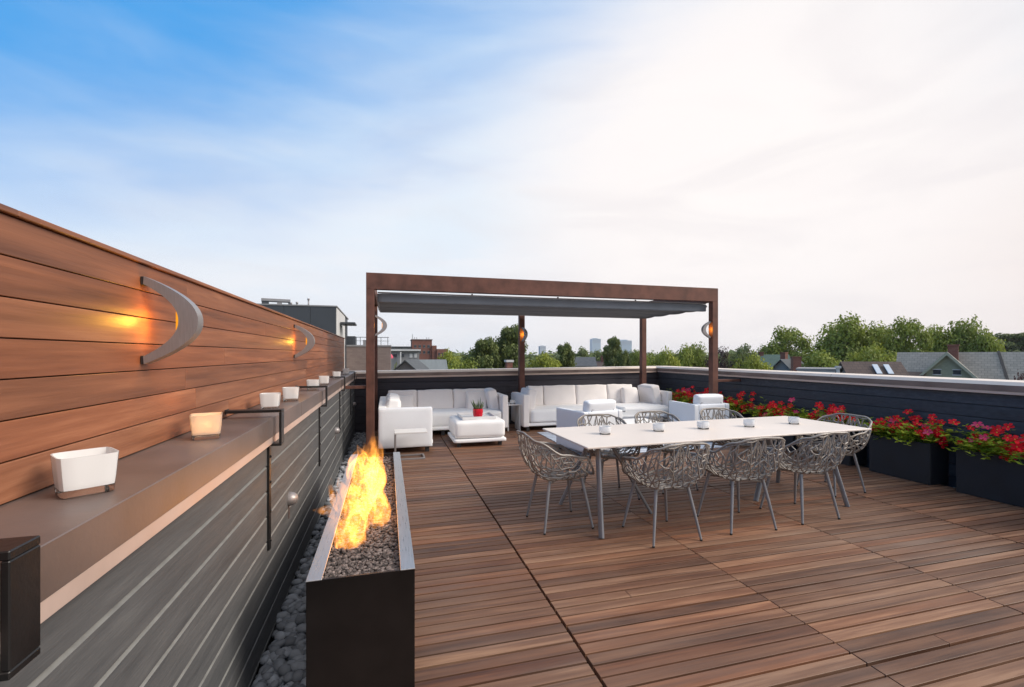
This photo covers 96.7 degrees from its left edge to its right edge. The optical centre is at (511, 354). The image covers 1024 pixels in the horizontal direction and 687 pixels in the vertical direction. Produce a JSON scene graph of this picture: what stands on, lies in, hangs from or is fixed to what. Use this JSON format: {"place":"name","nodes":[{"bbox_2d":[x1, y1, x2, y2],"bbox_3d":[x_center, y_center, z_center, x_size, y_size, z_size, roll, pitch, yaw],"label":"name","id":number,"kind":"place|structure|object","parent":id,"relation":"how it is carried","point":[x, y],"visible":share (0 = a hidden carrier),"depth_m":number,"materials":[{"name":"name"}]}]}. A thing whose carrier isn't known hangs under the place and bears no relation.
{"place":"outdoors","nodes":[
{"label":"outdoors","id":0,"kind":"place"},
{"bbox_2d":[347,336,391,370],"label":"taupe brick building","id":1,"kind":"structure","parent":0,"point":[356,357],"depth_m":29.98,"materials":[{"name":"grey brick"}]},
{"bbox_2d":[391,349,420,369],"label":"flat roof building","id":2,"kind":"structure","parent":0,"point":[400,356],"depth_m":69.91,"materials":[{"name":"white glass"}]},
{"bbox_2d":[0,0,1023,355],"label":"sky","id":3,"kind":"structure","parent":0,"point":[807,163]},
{"bbox_2d":[539,346,545,354],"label":"concrete tower","id":4,"kind":"structure","parent":0,"point":[541,348],"depth_m":1400.45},
{"bbox_2d":[590,338,600,352],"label":"glass tower","id":5,"kind":"structure","parent":0,"point":[595,344],"depth_m":1500.57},
{"bbox_2d":[620,340,631,352],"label":"glass tower","id":6,"kind":"structure","parent":0,"point":[626,345],"depth_m":1550.18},
{"bbox_2d":[452,349,815,367],"bbox_3d":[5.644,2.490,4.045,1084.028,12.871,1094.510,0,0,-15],"label":"woods","id":7,"kind":"object","parent":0,"point":[529,356],"visible":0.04,"depth_m":181.03,"materials":[{"name":"green plant"}]},
{"bbox_2d":[796,367,835,372],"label":"flat roof house","id":8,"kind":"structure","parent":0,"point":[819,369],"depth_m":40.69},
{"bbox_3d":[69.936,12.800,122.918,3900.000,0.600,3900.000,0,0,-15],"label":"ground","id":9,"kind":"structure","parent":0,"visible":0},
{"bbox_2d":[257,303,356,367],"bbox_3d":[-14.939,4.962,27.047,10.890,15.076,9.060,0,0,-16],"label":"charcoal penthouse","id":10,"kind":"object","parent":9,"relation":"on","point":[332,319],"visible":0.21,"depth_m":23.82,"materials":[{"name":"metal"}]},
{"bbox_2d":[261,298,289,303],"bbox_3d":[-13.226,-2.836,25.500,1.440,0.510,0.600,0,0,-27],"label":"rooftop equipment","id":11,"kind":"object","parent":10,"relation":"on","point":[268,300],"visible":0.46,"depth_m":25.29,"materials":[{"name":"grey metal"}]},
{"bbox_2d":[252,437,541,683],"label":"terrace roof","id":12,"kind":"structure","parent":9,"relation":"on","point":[270,641],"depth_m":2.58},
{"bbox_2d":[0,372,355,686],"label":"parapet wall","id":13,"kind":"structure","parent":12,"relation":"on","point":[161,565],"depth_m":1.48,"materials":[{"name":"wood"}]},
{"bbox_2d":[0,535,39,681],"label":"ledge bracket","id":14,"kind":"object","parent":13,"relation":"attached to","point":[19,604],"visible":1,"depth_m":0.71,"materials":[{"name":"black metal"}]},
{"bbox_2d":[50,447,118,498],"bbox_3d":[-1.071,0.295,1.142,0.116,0.098,0.116,0,0,37],"label":"candle holder","id":15,"kind":"object","parent":13,"relation":"on","point":[82,473],"visible":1,"depth_m":1.12,"materials":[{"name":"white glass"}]},
{"bbox_2d":[0,203,344,504],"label":"privacy screen","id":16,"kind":"object","parent":13,"relation":"on","point":[86,323],"visible":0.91,"depth_m":1.43,"materials":[{"name":"wood"}]},
{"bbox_2d":[140,276,202,363],"bbox_3d":[-1.239,-0.122,1.661,0.180,0.312,0.052,0,0,-15],"label":"crescent sconce","id":17,"kind":"object","parent":16,"relation":"attached to","point":[189,321],"visible":1,"depth_m":1.65,"materials":[{"name":"metal"}]},
{"bbox_2d":[294,325,314,357],"bbox_3d":[-1.968,-0.125,4.313,0.180,0.312,0.052,0,0,-15],"label":"crescent sconce","id":18,"kind":"object","parent":16,"relation":"attached to","point":[310,341],"visible":1,"depth_m":4.30,"materials":[{"name":"metal"}]},
{"bbox_2d":[189,412,222,439],"bbox_3d":[-1.264,0.295,1.883,0.112,0.098,0.112,0,0,-31],"label":"candle holder","id":19,"kind":"object","parent":13,"relation":"on","point":[209,423],"visible":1,"depth_m":1.84,"materials":[{"name":"white glass"}]},
{"bbox_2d":[224,408,283,550],"bbox_3d":[-1.400,0.682,2.478,0.277,0.775,0.066,0,0,-15],"label":"ledge bracket","id":20,"kind":"object","parent":13,"relation":"attached to","point":[280,442],"visible":0.92,"depth_m":2.48,"materials":[{"name":"black metal"}]},
{"bbox_2d":[259,392,280,408],"bbox_3d":[-1.524,0.294,2.869,0.112,0.100,0.112,0,0,-19],"label":"candle holder","id":21,"kind":"object","parent":13,"relation":"on","point":[269,399],"visible":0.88,"depth_m":2.82,"materials":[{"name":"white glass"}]},
{"bbox_2d":[282,387,298,401],"bbox_3d":[-1.645,0.294,3.385,0.112,0.100,0.112,0,0,-21],"label":"candle holder","id":22,"kind":"object","parent":13,"relation":"on","point":[290,392],"visible":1,"depth_m":3.34,"materials":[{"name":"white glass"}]},
{"bbox_2d":[287,492,297,505],"bbox_3d":[-1.456,1.002,3.033,0.058,0.175,0.090,0,0,-15],"label":"dome light","id":23,"kind":"object","parent":13,"relation":"attached to","point":[292,498],"visible":1,"depth_m":3.00,"materials":[{"name":"metal"}]},
{"bbox_2d":[295,385,327,465],"bbox_3d":[-1.914,0.682,4.348,0.277,0.775,0.066,0,0,-15],"label":"ledge bracket","id":24,"kind":"object","parent":13,"relation":"attached to","point":[326,396],"visible":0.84,"depth_m":4.35,"materials":[{"name":"black metal"}]},
{"bbox_2d":[306,379,319,390],"bbox_3d":[-1.924,0.294,4.397,0.112,0.100,0.112,0,0,-17],"label":"candle holder","id":25,"kind":"object","parent":13,"relation":"on","point":[314,382],"visible":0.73,"depth_m":4.35,"materials":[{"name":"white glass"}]},
{"bbox_2d":[319,376,328,384],"bbox_3d":[-2.136,0.294,5.169,0.112,0.100,0.112,0,0,-20],"label":"candle holder","id":26,"kind":"object","parent":13,"relation":"on","point":[324,379],"visible":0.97,"depth_m":5.12,"materials":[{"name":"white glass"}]},
{"bbox_2d":[329,376,344,432],"bbox_3d":[-2.428,0.682,6.219,0.277,0.775,0.066,0,0,-15],"label":"ledge bracket","id":27,"kind":"object","parent":13,"relation":"attached to","point":[339,394],"visible":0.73,"depth_m":6.22,"materials":[{"name":"black metal"}]},
{"bbox_2d":[338,371,354,414],"bbox_3d":[-2.942,0.682,8.090,0.277,0.775,0.066,0,0,-15],"label":"ledge bracket","id":28,"kind":"object","parent":13,"relation":"attached to","point":[350,389],"visible":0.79,"depth_m":8.09,"materials":[{"name":"black metal"}]},
{"bbox_2d":[354,366,657,432],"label":"parapet wall","id":29,"kind":"structure","parent":12,"relation":"on","point":[504,381],"depth_m":9.93,"materials":[{"name":"brown metal"}]},
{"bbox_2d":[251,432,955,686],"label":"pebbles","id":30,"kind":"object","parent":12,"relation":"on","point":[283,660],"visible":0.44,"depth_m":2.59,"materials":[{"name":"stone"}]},
{"bbox_2d":[655,366,1023,486],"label":"parapet wall","id":31,"kind":"structure","parent":12,"relation":"on","point":[987,402],"depth_m":6.02,"materials":[{"name":"brown metal"}]},
{"bbox_2d":[394,359,429,369],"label":"gabled house","id":32,"kind":"structure","parent":9,"relation":"on","point":[415,364],"depth_m":39.68,"materials":[{"name":"stone"}]},
{"bbox_2d":[391,334,446,359],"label":"red brick building","id":33,"kind":"structure","parent":9,"relation":"on","point":[428,351],"depth_m":120.16,"materials":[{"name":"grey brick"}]},
{"bbox_2d":[420,359,447,369],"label":"metal roof house","id":34,"kind":"structure","parent":9,"relation":"on","point":[432,364],"depth_m":45.57,"materials":[{"name":"grey metal"}]},
{"bbox_2d":[437,347,460,368],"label":"leafy tree","id":35,"kind":"object","parent":9,"relation":"on","point":[448,356],"visible":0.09,"depth_m":69.14,"materials":[{"name":"green plant"}]},
{"bbox_2d":[448,357,478,368],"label":"leafy tree","id":36,"kind":"object","parent":9,"relation":"on","point":[471,365],"visible":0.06,"depth_m":51.77,"materials":[{"name":"green plant"}]},
{"bbox_2d":[462,336,500,368],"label":"tall tree","id":37,"kind":"object","parent":9,"relation":"on","point":[485,353],"visible":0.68,"depth_m":57.13,"materials":[{"name":"green plant"}]},
{"bbox_2d":[504,360,513,367],"bbox_3d":[-0.171,6.407,26.000,0.440,12.186,0.440,0,0,-18],"label":"brick chimney","id":38,"kind":"object","parent":9,"relation":"on","point":[508,363],"visible":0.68,"depth_m":25.85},
{"bbox_2d":[493,323,527,367],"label":"tall tree","id":39,"kind":"object","parent":9,"relation":"on","point":[506,343],"visible":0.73,"depth_m":58.78,"materials":[{"name":"green plant"}]},
{"bbox_2d":[525,350,561,367],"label":"leafy tree","id":40,"kind":"object","parent":9,"relation":"on","point":[544,361],"visible":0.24,"depth_m":59.13,"materials":[{"name":"green plant"}]},
{"bbox_2d":[556,342,576,372],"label":"leafy tree","id":41,"kind":"object","parent":9,"relation":"on","point":[565,352],"visible":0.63,"depth_m":66.96,"materials":[{"name":"green plant"}]},
{"bbox_2d":[573,346,591,356],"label":"leafy tree","id":42,"kind":"object","parent":9,"relation":"on","point":[583,353],"visible":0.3,"depth_m":148.64,"materials":[{"name":"green plant"}]},
{"bbox_2d":[574,357,596,366],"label":"gabled house","id":43,"kind":"structure","parent":9,"relation":"on","point":[585,361],"depth_m":93.00,"materials":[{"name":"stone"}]},
{"bbox_2d":[588,349,602,360],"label":"leafy tree","id":44,"kind":"object","parent":9,"relation":"on","point":[597,355],"visible":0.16,"depth_m":119.12,"materials":[{"name":"green plant"}]},
{"bbox_2d":[596,356,604,366],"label":"brick house","id":45,"kind":"structure","parent":9,"relation":"on","point":[600,363],"depth_m":108.99,"materials":[{"name":"brown"}]},
{"bbox_2d":[602,336,622,366],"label":"leafy tree","id":46,"kind":"object","parent":9,"relation":"on","point":[612,349],"visible":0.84,"depth_m":84.32,"materials":[{"name":"green plant"}]},
{"bbox_2d":[616,350,631,371],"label":"conifer","id":47,"kind":"object","parent":9,"relation":"on","point":[623,359],"visible":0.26,"depth_m":59.33,"materials":[{"name":"green plant"}]},
{"bbox_2d":[629,349,649,365],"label":"leafy tree","id":48,"kind":"object","parent":9,"relation":"on","point":[635,357],"visible":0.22,"depth_m":88.81,"materials":[{"name":"green plant"}]},
{"bbox_2d":[646,345,682,366],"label":"leafy tree","id":49,"kind":"object","parent":9,"relation":"on","point":[664,359],"visible":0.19,"depth_m":59.47,"materials":[{"name":"green plant"}]},
{"bbox_2d":[677,341,708,367],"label":"leafy tree","id":50,"kind":"object","parent":9,"relation":"on","point":[691,356],"visible":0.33,"depth_m":65.01,"materials":[{"name":"green plant"}]},
{"bbox_2d":[705,346,742,368],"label":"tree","id":51,"kind":"object","parent":9,"relation":"on","point":[722,359],"visible":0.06,"depth_m":51.99,"materials":[{"name":"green plant"}]},
{"bbox_2d":[724,343,756,367],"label":"leafy tree","id":52,"kind":"object","parent":9,"relation":"on","point":[741,350],"visible":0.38,"depth_m":119.37,"materials":[{"name":"green plant"}]},
{"bbox_2d":[730,350,772,369],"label":"leafy tree","id":53,"kind":"object","parent":9,"relation":"on","point":[751,363],"visible":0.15,"depth_m":49.41,"materials":[{"name":"green plant"}]},
{"bbox_2d":[756,352,789,366],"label":"green roof house","id":54,"kind":"structure","parent":9,"relation":"on","point":[773,360],"depth_m":61.37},
{"bbox_2d":[753,325,814,362],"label":"broad tree","id":55,"kind":"object","parent":9,"relation":"on","point":[788,338],"visible":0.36,"depth_m":73.80,"materials":[{"name":"green plant"}]},
{"bbox_2d":[770,352,803,370],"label":"slate roof house","id":56,"kind":"structure","parent":9,"relation":"on","point":[783,363],"depth_m":54.31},
{"bbox_2d":[790,356,801,370],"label":"brick chimney","id":57,"kind":"object","parent":9,"relation":"on","point":[795,362],"visible":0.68,"depth_m":49.66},
{"bbox_2d":[801,349,844,367],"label":"leafy tree","id":58,"kind":"object","parent":9,"relation":"on","point":[822,360],"visible":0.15,"depth_m":51.23,"materials":[{"name":"green plant"}]},
{"bbox_2d":[796,311,892,364],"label":"broad tree","id":59,"kind":"object","parent":9,"relation":"on","point":[845,338],"visible":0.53,"depth_m":63.67,"materials":[{"name":"green plant"}]},
{"bbox_2d":[846,340,896,361],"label":"leafy tree","id":60,"kind":"object","parent":9,"relation":"on","point":[876,355],"visible":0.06,"depth_m":49.38,"materials":[{"name":"green plant"}]},
{"bbox_2d":[835,361,909,375],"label":"skylight house","id":61,"kind":"structure","parent":9,"relation":"on","point":[878,368],"depth_m":30.39,"materials":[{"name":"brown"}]},
{"bbox_2d":[868,324,895,345],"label":"broad tree","id":62,"kind":"object","parent":9,"relation":"on","point":[887,330],"visible":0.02,"depth_m":69.25,"materials":[{"name":"green plant"}]},
{"bbox_2d":[877,316,934,360],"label":"broad tree","id":63,"kind":"object","parent":9,"relation":"on","point":[909,330],"visible":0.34,"depth_m":61.27,"materials":[{"name":"green plant"}]},
{"bbox_2d":[908,372,925,375],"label":"gabled house","id":64,"kind":"structure","parent":9,"relation":"on","point":[914,373],"depth_m":33.97,"materials":[{"name":"grey"}]},
{"bbox_2d":[916,314,986,351],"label":"broad tree","id":65,"kind":"object","parent":9,"relation":"on","point":[962,334],"visible":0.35,"depth_m":62.66,"materials":[{"name":"green plant"}]},
{"bbox_2d":[896,344,1023,379],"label":"shingle house","id":66,"kind":"structure","parent":9,"relation":"on","point":[953,362],"depth_m":32.98,"materials":[{"name":"grey"}]},
{"bbox_2d":[932,369,941,374],"bbox_3d":[30.939,1.273,33.124,0.042,0.440,0.480,0,0,-44],"label":"window","id":67,"kind":"structure","parent":66,"relation":"in","point":[935,371],"depth_m":33.11,"materials":[{"name":"black glass"}]},
{"bbox_2d":[952,369,961,375],"bbox_3d":[31.668,1.273,32.382,0.042,0.440,0.480,0,0,-44],"label":"window","id":68,"kind":"structure","parent":66,"relation":"in","point":[957,372],"depth_m":32.35,"materials":[{"name":"black glass"}]},
{"bbox_2d":[964,328,1005,351],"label":"broad tree","id":69,"kind":"object","parent":9,"relation":"on","point":[987,342],"visible":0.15,"depth_m":59.38,"materials":[{"name":"green plant"}]},
{"bbox_2d":[978,332,1023,351],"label":"broad tree","id":70,"kind":"object","parent":9,"relation":"on","point":[1014,342],"visible":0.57,"depth_m":136.90,"materials":[{"name":"green plant"}]},
{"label":"deck joists","id":71,"kind":"structure","parent":0,"visible":0},
{"bbox_2d":[363,420,1023,686],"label":"deck","id":72,"kind":"structure","parent":71,"relation":"on","point":[887,581],"depth_m":3.02,"materials":[{"name":"wood"}]},
{"bbox_2d":[305,452,414,686],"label":"fire table","id":73,"kind":"object","parent":72,"relation":"on","point":[360,605],"visible":1,"depth_m":2.01,"materials":[{"name":"metal"}]},
{"bbox_2d":[394,428,427,460],"bbox_3d":[-1.473,1.300,6.606,0.460,0.397,0.320,0,0,-15],"label":"side table","id":74,"kind":"object","parent":72,"relation":"on","point":[411,431],"visible":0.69,"depth_m":6.51,"materials":[{"name":"metal"}]},
{"bbox_2d":[378,388,507,452],"bbox_3d":[-1.154,1.089,8.219,2.393,0.822,2.302,0,0,-15],"label":"sectional sofa","id":75,"kind":"object","parent":72,"relation":"on","point":[431,410],"visible":0.88,"depth_m":8.42,"materials":[{"name":"white fabric"}]},
{"bbox_2d":[448,414,505,446],"bbox_3d":[-0.617,1.284,7.796,0.871,0.432,0.831,0,0,-15],"label":"ottoman","id":76,"kind":"object","parent":72,"relation":"on","point":[472,431],"visible":0.91,"depth_m":7.42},
{"bbox_2d":[457,412,495,419],"bbox_3d":[-0.612,1.048,7.776,0.564,0.045,0.564,0,0,-15],"label":"serving tray","id":77,"kind":"object","parent":76,"relation":"on","point":[470,416],"visible":0.93,"depth_m":7.63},
{"bbox_2d":[471,397,483,416],"bbox_3d":[-0.586,0.885,7.632,0.221,0.344,0.183,0,0,-15],"label":"potted plant","id":78,"kind":"object","parent":77,"relation":"on","point":[477,410],"visible":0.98,"depth_m":7.58,"materials":[{"name":"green plant"}]},
{"bbox_2d":[505,402,520,430],"bbox_3d":[-0.002,1.238,9.105,0.290,0.525,0.400,0,0,-15],"label":"side table","id":79,"kind":"object","parent":72,"relation":"on","point":[517,415],"visible":0.63,"depth_m":9.04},
{"bbox_2d":[345,272,740,453],"bbox_3d":[0.583,0.150,8.674,6.920,2.700,2.480,0,0,-15],"label":"pergola","id":80,"kind":"object","parent":72,"relation":"on","point":[375,282],"visible":0.63,"depth_m":7.46,"materials":[{"name":"wood"}]},
{"bbox_2d":[374,315,386,335],"bbox_3d":[-1.947,-0.430,6.753,0.180,0.312,0.052,0,0,-15],"label":"crescent sconce","id":81,"kind":"object","parent":80,"relation":"attached to","point":[384,323],"visible":1,"depth_m":6.74,"materials":[{"name":"metal"}]},
{"bbox_2d":[521,327,527,341],"bbox_3d":[0.265,-0.430,9.662,0.052,0.312,0.180,0,0,-30],"label":"crescent sconce","id":82,"kind":"object","parent":80,"relation":"attached to","point":[525,334],"visible":1,"depth_m":9.62,"materials":[{"name":"metal"}]},
{"bbox_2d":[376,292,706,318],"bbox_3d":[0.484,-0.872,8.637,5.828,0.175,2.219,0,0,-15],"label":"canopy","id":83,"kind":"object","parent":80,"relation":"hanging from","point":[398,302],"visible":1,"depth_m":7.90,"materials":[{"name":"fabric"}]},
{"bbox_2d":[701,321,710,337],"bbox_3d":[3.527,-0.450,8.257,0.180,0.312,0.052,0,0,-15],"label":"crescent sconce","id":84,"kind":"object","parent":80,"relation":"attached to","point":[703,329],"visible":1,"depth_m":8.23,"materials":[{"name":"metal"}]},
{"bbox_2d":[516,430,594,534],"bbox_3d":[0.379,1.089,4.054,0.614,0.826,0.606,0,0,-17],"label":"lattice armchair","id":85,"kind":"object","parent":72,"relation":"on","point":[551,475],"visible":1,"depth_m":3.88,"materials":[{"name":"beige metal"}]},
{"bbox_2d":[511,384,671,430],"bbox_3d":[1.711,1.077,9.627,3.304,0.846,1.144,0,0,-15],"label":"sectional sofa","id":86,"kind":"object","parent":72,"relation":"on","point":[540,405],"visible":0.72,"depth_m":9.66,"materials":[{"name":"beige fabric"}]},
{"bbox_2d":[577,414,640,499],"bbox_3d":[1.038,1.089,4.911,0.606,0.826,0.614,0,0,-13],"label":"lattice armchair","id":87,"kind":"object","parent":72,"relation":"on","point":[610,454],"visible":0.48,"depth_m":5.01,"materials":[{"name":"beige metal"}]},
{"bbox_2d":[537,432,726,455],"bbox_3d":[2.122,1.495,8.091,2.820,0.006,2.120,0,0,-15],"label":"rug","id":88,"kind":"object","parent":72,"relation":"on","point":[553,438],"visible":0.14,"depth_m":7.38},
{"bbox_2d":[556,399,621,456],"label":"lounge armchair","id":89,"kind":"object","parent":88,"relation":"on","point":[565,417],"visible":0.5,"depth_m":6.81,"materials":[{"name":"white fabric"}]},
{"bbox_2d":[622,418,660,448],"bbox_3d":[2.058,1.294,7.535,0.751,0.412,0.652,0,0,-15],"label":"ottoman","id":90,"kind":"object","parent":88,"relation":"on","point":[629,420],"visible":0.03,"depth_m":7.47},
{"bbox_2d":[622,409,663,421],"bbox_3d":[2.195,1.286,8.505,0.960,0.412,0.800,0,0,-15],"label":"coffee table","id":91,"kind":"object","parent":88,"relation":"on","point":[629,413],"visible":0.19,"depth_m":8.26,"materials":[{"name":"metal"}]},
{"bbox_2d":[669,394,728,421],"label":"lounge armchair","id":92,"kind":"object","parent":88,"relation":"on","point":[681,411],"visible":0.59,"depth_m":7.73,"materials":[{"name":"white fabric"}]},
{"bbox_2d":[621,442,709,547],"bbox_3d":[1.257,1.089,3.772,0.606,0.826,0.614,0,0,-17],"label":"lattice armchair","id":93,"kind":"object","parent":72,"relation":"on","point":[648,480],"visible":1,"depth_m":3.58,"materials":[{"name":"beige metal"}]},
{"bbox_2d":[634,410,698,493],"bbox_3d":[1.760,1.089,5.213,0.606,0.826,0.614,0,0,-17],"label":"lattice armchair","id":94,"kind":"object","parent":72,"relation":"on","point":[653,419],"visible":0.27,"depth_m":5.37,"materials":[{"name":"beige metal"}]},
{"bbox_2d":[670,386,721,403],"bbox_3d":[3.758,1.065,9.502,0.886,0.868,1.661,0,0,-15],"label":"flower planter","id":95,"kind":"object","parent":72,"relation":"on","point":[685,395],"visible":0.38,"depth_m":9.50,"materials":[{"name":"plant"}]},
{"bbox_2d":[543,416,871,537],"bbox_3d":[2.014,1.135,4.638,3.220,0.750,1.102,0,0,-17],"label":"dining table","id":96,"kind":"object","parent":72,"relation":"on","point":[586,438],"visible":0.77,"depth_m":4.49,"materials":[{"name":"beige stone"}]},
{"bbox_2d":[599,425,610,434],"bbox_3d":[0.889,0.723,4.351,0.112,0.074,0.112,0,0,3],"label":"tea light bowl","id":97,"kind":"object","parent":96,"relation":"on","point":[604,429],"visible":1,"depth_m":4.31,"materials":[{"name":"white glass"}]},
{"bbox_2d":[653,423,664,431],"bbox_3d":[1.455,0.723,4.517,0.112,0.074,0.112,0,0,8],"label":"tea light bowl","id":98,"kind":"object","parent":96,"relation":"on","point":[658,427],"visible":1,"depth_m":4.47,"materials":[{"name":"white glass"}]},
{"bbox_2d":[697,421,709,429],"bbox_3d":[1.957,0.723,4.655,0.112,0.074,0.112,0,0,-12],"label":"tea light bowl","id":99,"kind":"object","parent":96,"relation":"on","point":[704,425],"visible":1,"depth_m":4.61,"materials":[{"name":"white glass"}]},
{"bbox_2d":[743,419,754,426],"bbox_3d":[2.499,0.723,4.793,0.112,0.074,0.112,0,0,29],"label":"tea light bowl","id":100,"kind":"object","parent":96,"relation":"on","point":[748,422],"visible":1,"depth_m":4.75,"materials":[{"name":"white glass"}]},
{"bbox_2d":[788,416,799,424],"bbox_3d":[3.089,0.723,4.987,0.112,0.074,0.112,0,0,30],"label":"tea light bowl","id":101,"kind":"object","parent":96,"relation":"on","point":[793,420],"visible":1,"depth_m":4.95,"materials":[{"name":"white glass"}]},
{"bbox_2d":[699,407,762,485],"bbox_3d":[2.653,1.089,5.521,0.606,0.826,0.614,0,0,-14],"label":"lattice armchair","id":102,"kind":"object","parent":72,"relation":"on","point":[742,445],"visible":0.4,"depth_m":5.67,"materials":[{"name":"beige metal"}]},
{"bbox_2d":[723,391,755,439],"bbox_3d":[4.092,1.079,8.424,0.835,0.841,1.131,0,0,-15],"label":"flower planter","id":103,"kind":"object","parent":72,"relation":"on","point":[738,405],"visible":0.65,"depth_m":8.08,"materials":[{"name":"plant"}]},
{"bbox_2d":[697,437,785,534],"bbox_3d":[1.997,1.089,4.012,0.606,0.826,0.614,0,0,-13],"label":"lattice armchair","id":104,"kind":"object","parent":72,"relation":"on","point":[724,472],"visible":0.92,"depth_m":3.82,"materials":[{"name":"beige metal"}]},
{"bbox_2d":[742,396,811,451],"bbox_3d":[4.305,1.083,7.367,0.862,0.833,1.190,0,0,-32],"label":"flower planter","id":105,"kind":"object","parent":72,"relation":"on","point":[772,408],"visible":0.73,"depth_m":7.25,"materials":[{"name":"plant"}]},
{"bbox_2d":[759,432,849,524],"bbox_3d":[2.713,1.089,4.250,0.606,0.826,0.614,0,0,-18],"label":"lattice armchair","id":106,"kind":"object","parent":72,"relation":"on","point":[796,468],"visible":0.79,"depth_m":4.05,"materials":[{"name":"beige metal"}]},
{"bbox_2d":[793,402,872,465],"bbox_3d":[4.616,1.093,6.494,0.871,0.811,1.076,0,0,-15],"label":"flower planter","id":107,"kind":"object","parent":72,"relation":"on","point":[860,457],"visible":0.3,"depth_m":6.25,"materials":[{"name":"plant"}]},
{"bbox_2d":[796,413,872,496],"bbox_3d":[3.582,1.089,5.083,0.614,0.826,0.606,0,0,-18],"label":"lattice armchair","id":108,"kind":"object","parent":72,"relation":"on","point":[862,438],"visible":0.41,"depth_m":5.00,"materials":[{"name":"beige metal"}]},
{"bbox_2d":[860,409,967,484],"bbox_3d":[4.856,1.088,5.561,0.815,0.823,1.133,0,0,-15],"label":"flower planter","id":109,"kind":"object","parent":72,"relation":"on","point":[904,450],"visible":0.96,"depth_m":5.41,"materials":[{"name":"metal"}]},
{"bbox_2d":[941,419,1023,507],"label":"flower planter","id":110,"kind":"object","parent":72,"relation":"on","point":[988,466],"visible":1,"depth_m":4.70,"materials":[{"name":"metal"}]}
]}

